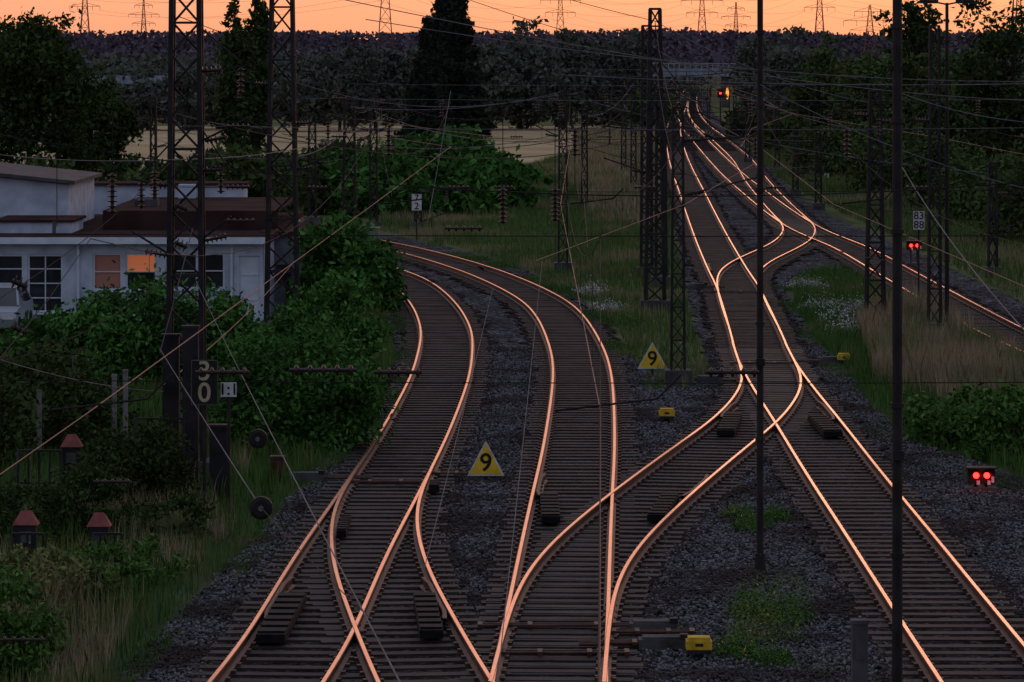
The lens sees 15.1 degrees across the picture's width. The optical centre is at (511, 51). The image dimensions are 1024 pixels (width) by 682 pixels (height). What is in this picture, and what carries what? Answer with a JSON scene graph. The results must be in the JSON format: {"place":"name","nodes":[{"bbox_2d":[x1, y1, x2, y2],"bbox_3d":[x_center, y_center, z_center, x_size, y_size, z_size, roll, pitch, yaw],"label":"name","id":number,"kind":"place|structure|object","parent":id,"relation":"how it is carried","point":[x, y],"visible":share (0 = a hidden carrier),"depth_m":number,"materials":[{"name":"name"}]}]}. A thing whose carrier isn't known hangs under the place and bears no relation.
{"place":"outdoors","nodes":[
{"label":"outdoors","id":0,"kind":"place"},
{"bbox_2d":[0,442,257,681],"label":"tall dry grass","id":1,"kind":"structure","parent":0,"point":[83,603],"depth_m":58.16,"materials":[{"name":"plant"}]},
{"bbox_2d":[2,126,659,214],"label":"wheat field","id":2,"kind":"structure","parent":0,"point":[537,149],"depth_m":373.20,"materials":[{"name":"beige plant"}]},
{"bbox_2d":[265,53,336,130],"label":"deciduous tree","id":3,"kind":"object","parent":2,"relation":"on","point":[302,91],"visible":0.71,"depth_m":413.54,"materials":[{"name":"green plant"}]},
{"bbox_2d":[304,42,391,130],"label":"deciduous tree","id":4,"kind":"object","parent":2,"relation":"on","point":[350,83],"visible":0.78,"depth_m":414.23,"materials":[{"name":"green plant"}]},
{"bbox_2d":[471,40,540,120],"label":"deciduous tree","id":5,"kind":"object","parent":2,"relation":"on","point":[491,54],"visible":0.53,"depth_m":420.86,"materials":[{"name":"green plant"}]},
{"bbox_2d":[525,27,612,128],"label":"deciduous tree","id":6,"kind":"object","parent":2,"relation":"on","point":[549,66],"visible":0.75,"depth_m":421.53,"materials":[{"name":"green plant"}]},
{"bbox_2d":[564,124,670,224],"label":"tall dry grass","id":7,"kind":"structure","parent":2,"relation":"on","point":[594,166],"depth_m":256.02,"materials":[{"name":"plant"}]},
{"bbox_2d":[3,105,708,387],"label":"meadow","id":8,"kind":"structure","parent":0,"point":[456,247],"depth_m":170.27,"materials":[{"name":"green plant"}]},
{"bbox_2d":[0,4,131,172],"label":"oak tree","id":9,"kind":"object","parent":8,"relation":"on","point":[41,90],"visible":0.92,"depth_m":228.32,"materials":[{"name":"green plant"}]},
{"bbox_2d":[0,152,162,181],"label":"hedge bush","id":10,"kind":"object","parent":8,"relation":"on","point":[120,167],"visible":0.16,"depth_m":232.46,"materials":[{"name":"green plant"}]},
{"bbox_2d":[44,80,144,178],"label":"oak tree","id":11,"kind":"object","parent":8,"relation":"on","point":[124,127],"visible":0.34,"depth_m":240.84,"materials":[{"name":"green plant"}]},
{"bbox_2d":[116,69,183,129],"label":"deciduous tree","id":12,"kind":"object","parent":8,"relation":"on","point":[141,93],"visible":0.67,"depth_m":420.48,"materials":[{"name":"green plant"}]},
{"bbox_2d":[142,59,222,129],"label":"deciduous tree","id":13,"kind":"object","parent":8,"relation":"on","point":[187,123],"visible":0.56,"depth_m":420.44,"materials":[{"name":"green plant"}]},
{"bbox_2d":[205,0,262,152],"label":"poplar tree","id":14,"kind":"object","parent":8,"relation":"on","point":[230,103],"visible":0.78,"depth_m":278.31,"materials":[{"name":"green plant"}]},
{"bbox_2d":[122,135,368,215],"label":"hedge bush","id":15,"kind":"object","parent":8,"relation":"on","point":[186,173],"visible":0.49,"depth_m":204.21,"materials":[{"name":"green plant"}]},
{"bbox_2d":[242,0,279,157],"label":"poplar tree","id":16,"kind":"object","parent":8,"relation":"on","point":[258,21],"visible":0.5,"depth_m":284.50,"materials":[{"name":"green plant"}]},
{"bbox_2d":[337,43,411,128],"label":"deciduous tree","id":17,"kind":"object","parent":8,"relation":"on","point":[401,73],"visible":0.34,"depth_m":421.36,"materials":[{"name":"green plant"}]},
{"bbox_2d":[375,45,418,124],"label":"deciduous tree","id":18,"kind":"object","parent":8,"relation":"on","point":[403,111],"visible":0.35,"depth_m":420.04,"materials":[{"name":"green plant"}]},
{"bbox_2d":[397,15,454,138],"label":"conifer tree","id":19,"kind":"object","parent":8,"relation":"on","point":[426,75],"visible":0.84,"depth_m":375.15,"materials":[{"name":"green plant"}]},
{"bbox_2d":[302,123,554,217],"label":"hedge bush","id":20,"kind":"object","parent":8,"relation":"on","point":[479,174],"visible":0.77,"depth_m":204.20,"materials":[{"name":"green plant"}]},
{"bbox_2d":[440,0,493,135],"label":"conifer tree","id":21,"kind":"object","parent":8,"relation":"on","point":[458,48],"visible":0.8,"depth_m":383.49,"materials":[{"name":"green plant"}]},
{"bbox_2d":[479,16,561,128],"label":"deciduous tree","id":22,"kind":"object","parent":8,"relation":"on","point":[523,55],"visible":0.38,"depth_m":428.03,"materials":[{"name":"green plant"}]},
{"bbox_2d":[532,72,611,272],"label":"catenary mast","id":23,"kind":"object","parent":8,"relation":"on","point":[566,263],"visible":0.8,"depth_m":149.97,"materials":[{"name":"metal"}]},
{"bbox_2d":[576,28,655,127],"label":"deciduous tree","id":24,"kind":"object","parent":8,"relation":"on","point":[630,64],"visible":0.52,"depth_m":432.07,"materials":[{"name":"green plant"}]},
{"bbox_2d":[604,8,684,312],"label":"catenary mast","id":25,"kind":"object","parent":8,"relation":"on","point":[647,248],"visible":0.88,"depth_m":127.27,"materials":[{"name":"metal"}]},
{"bbox_2d":[636,25,677,276],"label":"catenary mast","id":26,"kind":"object","parent":8,"relation":"on","point":[651,242],"visible":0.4,"depth_m":146.88,"materials":[{"name":"metal"}]},
{"bbox_2d":[617,90,812,152],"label":"hedge bush","id":27,"kind":"object","parent":8,"relation":"on","point":[768,134],"visible":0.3,"depth_m":376.63,"materials":[{"name":"green plant"}]},
{"bbox_2d":[0,67,1023,681],"bbox_3d":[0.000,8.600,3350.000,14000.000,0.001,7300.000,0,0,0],"label":"ground","id":28,"kind":"structure","parent":0,"point":[712,99],"depth_m":72.91,"materials":[{"name":"soil"}]},
{"bbox_2d":[0,284,33,327],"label":"parked car","id":29,"kind":"object","parent":28,"relation":"on","point":[15,301],"visible":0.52,"depth_m":116.68,"materials":[{"name":"silver metal"}]},
{"bbox_2d":[0,329,157,467],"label":"shrub","id":30,"kind":"object","parent":28,"relation":"on","point":[56,361],"visible":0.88,"depth_m":82.60,"materials":[{"name":"green plant"}]},
{"bbox_2d":[0,532,194,677],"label":"shrub","id":31,"kind":"object","parent":28,"relation":"on","point":[14,622],"visible":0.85,"depth_m":57.93,"materials":[{"name":"green plant"}]},
{"bbox_2d":[0,409,221,547],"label":"shrub","id":32,"kind":"object","parent":28,"relation":"on","point":[153,453],"visible":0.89,"depth_m":68.19,"materials":[{"name":"green plant"}]},
{"bbox_2d":[0,260,278,389],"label":"elder bush","id":33,"kind":"object","parent":28,"relation":"on","point":[124,342],"visible":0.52,"depth_m":98.21,"materials":[{"name":"green plant"}]},
{"bbox_2d":[0,219,299,322],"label":"walls","id":34,"kind":"structure","parent":28,"relation":"on","point":[70,277],"depth_m":122.00,"materials":[{"name":"white paint"}]},
{"bbox_2d":[0,244,259,318],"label":"window frames","id":35,"kind":"structure","parent":34,"relation":"in","point":[249,274],"depth_m":122.06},
{"bbox_2d":[0,255,222,309],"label":"window panes","id":36,"kind":"object","parent":35,"relation":"in","point":[135,262],"visible":0.67,"depth_m":122.15,"materials":[{"name":"glass"}]},
{"bbox_2d":[0,197,303,243],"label":"flat roof","id":37,"kind":"structure","parent":34,"relation":"on","point":[129,217],"depth_m":128.90,"materials":[{"name":"brown metal"}]},
{"bbox_2d":[0,162,251,232],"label":"storey","id":38,"kind":"object","parent":37,"relation":"on","point":[36,199],"visible":0.8,"depth_m":130.00,"materials":[{"name":"white paint"}]},
{"bbox_2d":[161,333,180,481],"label":"post","id":39,"kind":"object","parent":28,"relation":"on","point":[171,395],"visible":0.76,"depth_m":74.49,"materials":[{"name":"paint"}]},
{"bbox_2d":[181,325,199,499],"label":"post","id":40,"kind":"object","parent":28,"relation":"on","point":[190,352],"visible":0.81,"depth_m":73.95,"materials":[{"name":"metal"}]},
{"bbox_2d":[131,0,250,481],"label":"catenary mast","id":41,"kind":"object","parent":28,"relation":"on","point":[171,274],"visible":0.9,"depth_m":77.20,"materials":[{"name":"metal"}]},
{"bbox_2d":[0,301,393,681],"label":"grass","id":42,"kind":"structure","parent":28,"relation":"on","point":[239,485],"depth_m":68.85,"materials":[{"name":"green plant"}]},
{"bbox_2d":[191,360,217,507],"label":"speed board","id":43,"kind":"object","parent":28,"relation":"on","point":[204,394],"visible":0.89,"depth_m":70.48,"materials":[{"name":"black paint"}]},
{"bbox_2d":[208,423,226,499],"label":"relay cabinet","id":44,"kind":"object","parent":28,"relation":"on","point":[217,459],"visible":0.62,"depth_m":73.94,"materials":[{"name":"metal"}]},
{"bbox_2d":[103,310,413,681],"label":"verge weeds","id":45,"kind":"object","parent":28,"relation":"on","point":[318,461],"visible":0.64,"depth_m":68.69,"materials":[{"name":"green plant"}]},
{"bbox_2d":[233,0,334,332],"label":"catenary mast","id":46,"kind":"object","parent":28,"relation":"on","point":[294,217],"visible":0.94,"depth_m":117.12,"materials":[{"name":"metal"}]},
{"bbox_2d":[0,40,569,104],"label":"tree row","id":47,"kind":"object","parent":28,"relation":"on","point":[135,64],"visible":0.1,"depth_m":593.82,"materials":[{"name":"green plant"}]},
{"bbox_2d":[260,222,320,312],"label":"side annex","id":48,"kind":"object","parent":28,"relation":"on","point":[281,248],"visible":0.29,"depth_m":127.00,"materials":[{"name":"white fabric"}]},
{"bbox_2d":[199,254,400,458],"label":"elder bush","id":49,"kind":"object","parent":28,"relation":"on","point":[316,335],"visible":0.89,"depth_m":82.91,"materials":[{"name":"green plant"}]},
{"bbox_2d":[271,204,412,318],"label":"elder bush","id":50,"kind":"object","parent":28,"relation":"on","point":[359,255],"visible":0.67,"depth_m":124.52,"materials":[{"name":"green plant"}]},
{"bbox_2d":[342,90,384,219],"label":"catenary mast","id":51,"kind":"object","parent":28,"relation":"on","point":[344,167],"visible":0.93,"depth_m":173.55,"materials":[{"name":"metal"}]},
{"bbox_2d":[1,27,1023,78],"bbox_3d":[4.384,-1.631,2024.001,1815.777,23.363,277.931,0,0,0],"label":"distant forest","id":52,"kind":"object","parent":28,"relation":"on","point":[159,40],"visible":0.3,"depth_m":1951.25,"materials":[{"name":"green plant"}]},
{"bbox_2d":[109,91,1023,681],"bbox_3d":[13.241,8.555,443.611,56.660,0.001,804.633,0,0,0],"label":"ballast bed","id":53,"kind":"object","parent":28,"relation":"on","point":[501,327],"visible":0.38,"depth_m":80.11,"materials":[{"name":"grey gravel"}]},
{"bbox_2d":[182,271,501,681],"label":"track ballast","id":54,"kind":"structure","parent":53,"relation":"on","point":[244,581],"depth_m":63.65,"materials":[{"name":"gravel"}]},
{"bbox_2d":[190,268,491,681],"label":"railway track","id":55,"kind":"structure","parent":54,"relation":"on","point":[444,332],"depth_m":80.51,"materials":[{"name":"wood"}]},
{"bbox_2d":[256,592,306,642],"bbox_3d":[-3.413,8.375,57.212,0.420,0.150,4.200,0,0,1],"label":"trackside rubber cover","id":56,"kind":"object","parent":55,"relation":"on","point":[280,619],"visible":1,"depth_m":56.56,"materials":[{"name":"black rubber"}]},
{"bbox_2d":[285,475,479,679],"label":"track ballast","id":57,"kind":"structure","parent":53,"relation":"on","point":[462,581],"depth_m":61.11,"materials":[{"name":"gravel"}]},
{"bbox_2d":[301,465,513,681],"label":"railway track","id":58,"kind":"structure","parent":57,"relation":"on","point":[369,669],"depth_m":61.45,"materials":[{"name":"wood"}]},
{"bbox_2d":[413,592,442,638],"bbox_3d":[-1.255,8.375,57.413,0.340,0.150,3.800,0,0,-3],"label":"trackside rubber cover","id":59,"kind":"object","parent":58,"relation":"on","point":[428,619],"visible":1,"depth_m":56.76,"materials":[{"name":"black rubber"}]},
{"bbox_2d":[396,258,665,681],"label":"track ballast","id":60,"kind":"structure","parent":53,"relation":"on","point":[501,527],"depth_m":82.88,"materials":[{"name":"gravel"}]},
{"bbox_2d":[382,240,642,681],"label":"railway track","id":61,"kind":"structure","parent":60,"relation":"on","point":[559,340],"depth_m":82.95,"materials":[{"name":"wood"}]},
{"bbox_2d":[421,240,666,388],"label":"verge weeds","id":62,"kind":"object","parent":53,"relation":"on","point":[568,290],"visible":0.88,"depth_m":136.63,"materials":[{"name":"green plant"}]},
{"bbox_2d":[112,344,1023,681],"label":"ballast stones","id":63,"kind":"object","parent":53,"relation":"on","point":[706,564],"visible":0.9,"depth_m":66.87,"materials":[{"name":"grey gravel"}]},
{"bbox_2d":[435,349,823,681],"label":"track ballast","id":64,"kind":"structure","parent":53,"relation":"on","point":[652,604],"depth_m":65.46,"materials":[{"name":"stone"}]},
{"bbox_2d":[459,342,820,681],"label":"railway track","id":65,"kind":"structure","parent":64,"relation":"on","point":[632,564],"depth_m":69.72,"materials":[{"name":"wood"}]},
{"bbox_2d":[579,633,688,649],"bbox_3d":[1.739,8.420,55.192,1.560,0.220,0.420,0,0,0],"label":"point machine","id":66,"kind":"object","parent":65,"relation":"on","point":[655,641],"visible":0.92,"depth_m":55.01,"materials":[{"name":"metal"}]},
{"bbox_2d":[753,0,767,572],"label":"catenary pole","id":67,"kind":"object","parent":53,"relation":"on","point":[760,559],"visible":0.99,"depth_m":63.38,"materials":[{"name":"metal"}]},
{"bbox_2d":[850,618,868,681],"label":"concrete marker post","id":68,"kind":"object","parent":53,"relation":"on","point":[859,649],"visible":1,"depth_m":49.18,"materials":[{"name":"grey concrete"}]},
{"bbox_2d":[888,0,906,681],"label":"catenary pole","id":69,"kind":"object","parent":53,"relation":"on","point":[897,405],"visible":1,"depth_m":48.73,"materials":[{"name":"metal"}]},
{"bbox_2d":[651,97,670,287],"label":"catenary mast","id":70,"kind":"object","parent":28,"relation":"on","point":[656,247],"visible":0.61,"depth_m":140.76,"materials":[{"name":"metal"}]},
{"bbox_2d":[664,106,756,385],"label":"catenary mast","id":71,"kind":"object","parent":28,"relation":"on","point":[670,376],"visible":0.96,"depth_m":99.36,"materials":[{"name":"metal"}]},
{"bbox_2d":[722,542,807,645],"bbox_3d":[3.664,7.909,56.178,1.264,1.442,1.734,0,0,0],"label":"weed plant","id":72,"kind":"object","parent":28,"relation":"on","point":[757,624],"visible":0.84,"depth_m":55.96,"materials":[{"name":"green plant"}]},
{"bbox_2d":[747,545,815,630],"bbox_3d":[4.058,7.994,57.547,1.058,1.288,1.367,0,0,0],"label":"weed plant","id":73,"kind":"object","parent":28,"relation":"on","point":[799,610],"visible":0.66,"depth_m":57.61,"materials":[{"name":"green plant"}]},
{"bbox_2d":[659,99,1023,681],"bbox_3d":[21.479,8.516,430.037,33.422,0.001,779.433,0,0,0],"label":"track ballast","id":74,"kind":"structure","parent":28,"relation":"on","point":[839,596],"depth_m":65.83,"materials":[{"name":"gravel"}]},
{"bbox_2d":[696,222,828,331],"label":"track ballast","id":75,"kind":"structure","parent":74,"relation":"on","point":[736,285],"depth_m":139.87,"materials":[{"name":"gravel"}]},
{"bbox_2d":[703,216,823,332],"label":"railway track","id":76,"kind":"structure","parent":75,"relation":"on","point":[778,260],"depth_m":142.73,"materials":[{"name":"wood"}]},
{"bbox_2d":[667,101,1023,681],"bbox_3d":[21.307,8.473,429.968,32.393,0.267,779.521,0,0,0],"label":"railway track","id":77,"kind":"structure","parent":74,"relation":"on","point":[866,574],"depth_m":69.93,"materials":[{"name":"wood"}]},
{"bbox_2d":[675,93,1023,348],"bbox_3d":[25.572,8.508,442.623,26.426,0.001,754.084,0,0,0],"label":"track ballast","id":78,"kind":"structure","parent":74,"relation":"on","point":[702,145],"depth_m":152.84,"materials":[{"name":"gravel"}]},
{"bbox_2d":[683,92,827,226],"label":"track ballast","id":79,"kind":"structure","parent":78,"relation":"on","point":[699,122],"depth_m":358.19,"materials":[{"name":"gravel"}]},
{"bbox_2d":[687,97,820,226],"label":"railway track","id":80,"kind":"structure","parent":79,"relation":"on","point":[736,158],"depth_m":243.41,"materials":[{"name":"wood"}]},
{"bbox_2d":[678,91,1023,350],"bbox_3d":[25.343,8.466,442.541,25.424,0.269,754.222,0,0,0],"label":"railway track","id":81,"kind":"structure","parent":78,"relation":"on","point":[854,260],"depth_m":166.02,"materials":[{"name":"metal"}]},
{"bbox_2d":[824,87,926,318],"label":"catenary mast","id":82,"kind":"object","parent":28,"relation":"on","point":[881,242],"visible":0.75,"depth_m":120.05,"materials":[{"name":"metal"}]},
{"bbox_2d":[763,283,1022,491],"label":"verge weeds","id":83,"kind":"object","parent":28,"relation":"on","point":[809,332],"visible":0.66,"depth_m":103.39,"materials":[{"name":"green plant"}]},
{"bbox_2d":[793,260,1023,480],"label":"grass","id":84,"kind":"structure","parent":28,"relation":"on","point":[842,340],"depth_m":112.89,"materials":[{"name":"green plant"}]},
{"bbox_2d":[872,25,947,331],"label":"catenary mast","id":85,"kind":"object","parent":28,"relation":"on","point":[939,197],"visible":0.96,"depth_m":116.50,"materials":[{"name":"metal"}]},
{"bbox_2d":[919,0,974,323],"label":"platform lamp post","id":86,"kind":"object","parent":28,"relation":"on","point":[946,125],"visible":0.85,"depth_m":117.40,"materials":[{"name":"metal"}]},
{"bbox_2d":[888,378,1023,461],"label":"shrub","id":87,"kind":"object","parent":28,"relation":"on","point":[984,417],"visible":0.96,"depth_m":81.52,"materials":[{"name":"green plant"}]},
{"bbox_2d":[0,0,1023,681],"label":"overhead wires","id":88,"kind":"object","parent":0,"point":[260,506],"visible":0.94,"depth_m":74.99,"materials":[{"name":"black metal"}]},
{"bbox_2d":[0,0,1023,39],"label":"sky","id":89,"kind":"structure","parent":0,"point":[353,17],"materials":[{"name":"orange"}]},
{"bbox_2d":[710,105,1023,301],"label":"meadow","id":90,"kind":"structure","parent":0,"point":[859,224],"depth_m":182.46,"materials":[{"name":"green plant"}]},
{"bbox_2d":[721,35,783,108],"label":"deciduous tree","id":91,"kind":"object","parent":90,"relation":"on","point":[747,58],"visible":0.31,"depth_m":421.89,"materials":[{"name":"green plant"}]},
{"bbox_2d":[749,24,817,122],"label":"deciduous tree","id":92,"kind":"object","parent":90,"relation":"on","point":[773,57],"visible":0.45,"depth_m":366.15,"materials":[{"name":"green plant"}]},
{"bbox_2d":[779,31,862,143],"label":"deciduous tree","id":93,"kind":"object","parent":90,"relation":"on","point":[816,63],"visible":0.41,"depth_m":316.49,"materials":[{"name":"green plant"}]},
{"bbox_2d":[823,49,891,159],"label":"deciduous tree","id":94,"kind":"object","parent":90,"relation":"on","point":[861,67],"visible":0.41,"depth_m":277.65,"materials":[{"name":"green plant"}]},
{"bbox_2d":[776,114,1023,244],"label":"hedge bush","id":95,"kind":"object","parent":90,"relation":"on","point":[972,201],"visible":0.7,"depth_m":207.98,"materials":[{"name":"green plant"}]},
{"bbox_2d":[872,0,949,176],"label":"deciduous tree","id":96,"kind":"object","parent":90,"relation":"on","point":[915,30],"visible":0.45,"depth_m":240.96,"materials":[{"name":"green plant"}]},
{"bbox_2d":[891,28,1000,185],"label":"deciduous tree","id":97,"kind":"object","parent":90,"relation":"on","point":[954,117],"visible":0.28,"depth_m":229.90,"materials":[{"name":"green plant"}]},
{"bbox_2d":[941,0,1023,211],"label":"deciduous tree","id":98,"kind":"object","parent":90,"relation":"on","point":[1010,47],"visible":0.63,"depth_m":201.99,"materials":[{"name":"green plant"}]},
{"bbox_2d":[983,162,1023,277],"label":"catenary mast","id":99,"kind":"object","parent":90,"relation":"on","point":[989,211],"visible":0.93,"depth_m":146.93,"materials":[{"name":"metal"}]},
{"bbox_2d":[852,277,1023,398],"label":"tall dry grass","id":100,"kind":"structure","parent":0,"point":[878,353],"depth_m":103.85,"materials":[{"name":"beige plant"}]},
{"bbox_3d":[12.600,2.482,32.000,1.000,12.435,1.000,0,0,0],"label":"overhead line mast","id":101,"kind":"object","parent":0,"visible":0},
{"bbox_2d":[0,134,1023,411],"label":"cross span wires","id":102,"kind":"object","parent":101,"relation":"attached to","point":[418,372],"visible":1,"depth_m":32.00,"materials":[{"name":"black metal"}]},
{"bbox_2d":[361,88,600,681],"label":"overhead contact wire","id":103,"kind":"object","parent":102,"relation":"hanging from","point":[599,608],"visible":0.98,"depth_m":31.37,"materials":[{"name":"black metal"}]},
{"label":"overhead line mast","id":104,"kind":"object","parent":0,"visible":0},
{"bbox_2d":[178,16,1023,203],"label":"cross span wires","id":105,"kind":"object","parent":104,"relation":"attached to","point":[575,140],"visible":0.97,"depth_m":75.69,"materials":[{"name":"black metal"}]},
{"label":"overhead line mast","id":106,"kind":"object","parent":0,"visible":0},
{"bbox_2d":[289,31,1023,146],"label":"cross span wires","id":107,"kind":"object","parent":106,"relation":"attached to","point":[599,136],"visible":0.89,"depth_m":120.99,"materials":[{"name":"black metal"}]},
{"bbox_2d":[0,88,450,474],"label":"overhead contact wire","id":108,"kind":"object","parent":107,"relation":"hanging from","point":[195,285],"visible":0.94,"depth_m":40.57,"materials":[{"name":"black metal"}]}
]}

